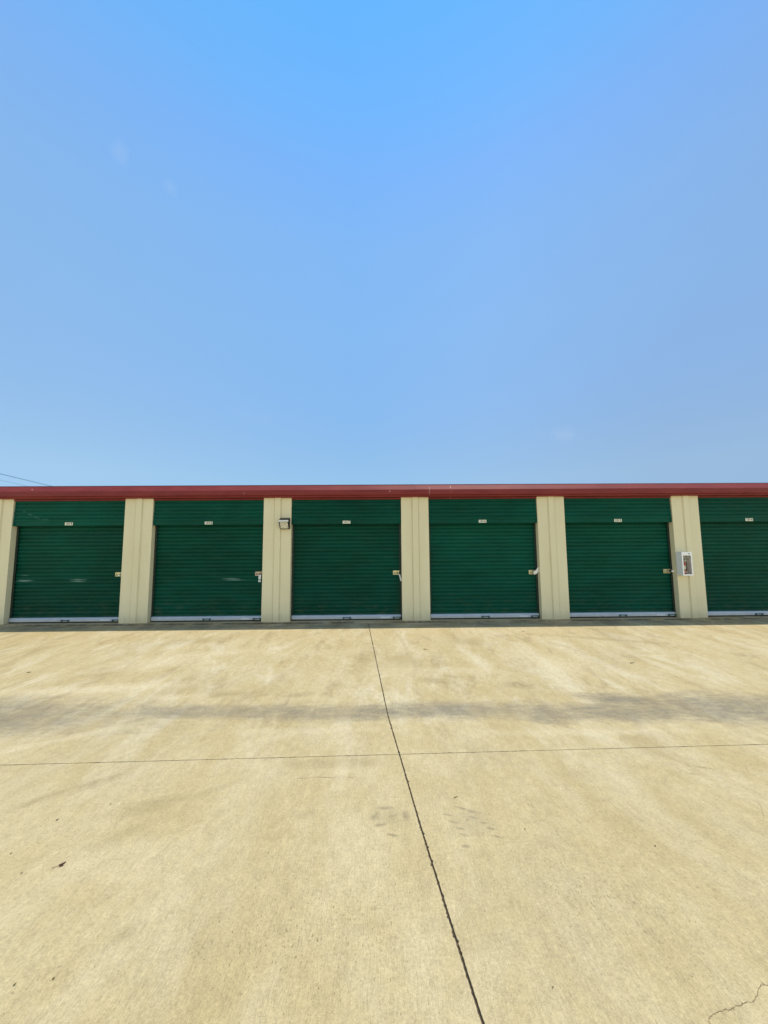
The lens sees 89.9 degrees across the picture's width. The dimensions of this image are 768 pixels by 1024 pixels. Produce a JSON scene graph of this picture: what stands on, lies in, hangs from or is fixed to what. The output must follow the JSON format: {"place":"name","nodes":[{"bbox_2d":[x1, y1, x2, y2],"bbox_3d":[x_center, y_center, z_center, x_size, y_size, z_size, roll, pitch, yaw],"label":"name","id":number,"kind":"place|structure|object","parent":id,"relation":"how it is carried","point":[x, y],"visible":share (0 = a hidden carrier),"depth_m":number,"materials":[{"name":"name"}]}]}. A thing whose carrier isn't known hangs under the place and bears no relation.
{"place":"outdoors","nodes":[
{"label":"outdoors","id":0,"kind":"place"},
{"bbox_2d":[0,619,767,1023],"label":"driveway","id":1,"kind":"structure","parent":0,"point":[232,835],"depth_m":2.36,"materials":[{"name":"concrete"}]},
{"bbox_2d":[368,624,483,1023],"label":"joint filler","id":2,"kind":"object","parent":1,"relation":"on","point":[464,967],"visible":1,"depth_m":1.92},
{"bbox_2d":[709,983,767,1022],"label":"crack","id":3,"kind":"object","parent":1,"relation":"on","point":[741,1002],"visible":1,"depth_m":1.38,"materials":[{"name":"grey concrete"}]},
{"bbox_2d":[0,616,767,626],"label":"slab","id":4,"kind":"structure","parent":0,"point":[374,621],"depth_m":8.30,"materials":[{"name":"concrete"}]},
{"bbox_2d":[0,483,767,624],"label":"storage building","id":5,"kind":"structure","parent":4,"relation":"on","point":[167,553],"depth_m":8.59,"materials":[{"name":"beige paint"}]},
{"bbox_2d":[8,501,125,622],"bbox_3d":[-6.957,1.075,8.522,2.445,2.700,0.242,0,-6,-1],"label":"roll up door","id":6,"kind":"structure","parent":5,"relation":"in","point":[62,573],"depth_m":8.53,"materials":[{"name":"green paint"}]},
{"bbox_2d":[151,500,263,621],"bbox_3d":[-3.893,1.057,8.565,2.451,2.700,0.242,0,-6,-1],"label":"roll up door","id":7,"kind":"structure","parent":5,"relation":"in","point":[202,572],"depth_m":8.57,"materials":[{"name":"green paint"}]},
{"bbox_2d":[278,518,289,528],"bbox_3d":[-2.184,0.247,8.428,0.213,0.250,0.186,0,-6,-1],"label":"wall light","id":8,"kind":"object","parent":5,"relation":"attached to","point":[284,523],"visible":1,"depth_m":8.39,"materials":[{"name":"brown metal"}]},
{"bbox_2d":[291,499,401,620],"bbox_3d":[-0.829,1.039,8.608,2.456,2.700,0.242,0,-6,-1],"label":"roll up door","id":9,"kind":"structure","parent":5,"relation":"in","point":[340,571],"depth_m":8.61,"materials":[{"name":"green paint"}]},
{"bbox_2d":[428,499,539,618],"bbox_3d":[2.230,1.021,8.651,2.452,2.700,0.242,0,-6,-1],"label":"roll up door","id":10,"kind":"structure","parent":5,"relation":"in","point":[478,570],"depth_m":8.65,"materials":[{"name":"green paint"}]},
{"bbox_2d":[564,498,675,617],"bbox_3d":[5.289,1.004,8.695,2.448,2.700,0.242,0,-6,-1],"label":"roll up door","id":11,"kind":"structure","parent":5,"relation":"in","point":[615,569],"depth_m":8.70,"materials":[{"name":"green paint"}]},
{"bbox_2d":[676,552,693,575],"bbox_3d":[6.616,1.136,8.463,0.226,0.512,0.178,0,-6,-1],"label":"extinguisher cabinet","id":12,"kind":"object","parent":5,"relation":"attached to","point":[684,562],"visible":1,"depth_m":8.40,"materials":[{"name":"white metal"}]},
{"bbox_2d":[683,555,691,573],"bbox_3d":[6.617,1.153,8.388,0.170,0.404,0.003,0,-6,-1],"label":"window pane","id":13,"kind":"structure","parent":12,"relation":"in","point":[686,559],"depth_m":8.39,"materials":[{"name":"clear plastic"}]},
{"bbox_2d":[698,497,767,616],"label":"roll up door","id":14,"kind":"structure","parent":5,"relation":"in","point":[734,548],"depth_m":8.74,"materials":[{"name":"green paint"}]},
{"bbox_2d":[0,0,767,485],"label":"sky","id":15,"kind":"structure","parent":0,"point":[243,242],"materials":[{"name":"blue"}]}
]}

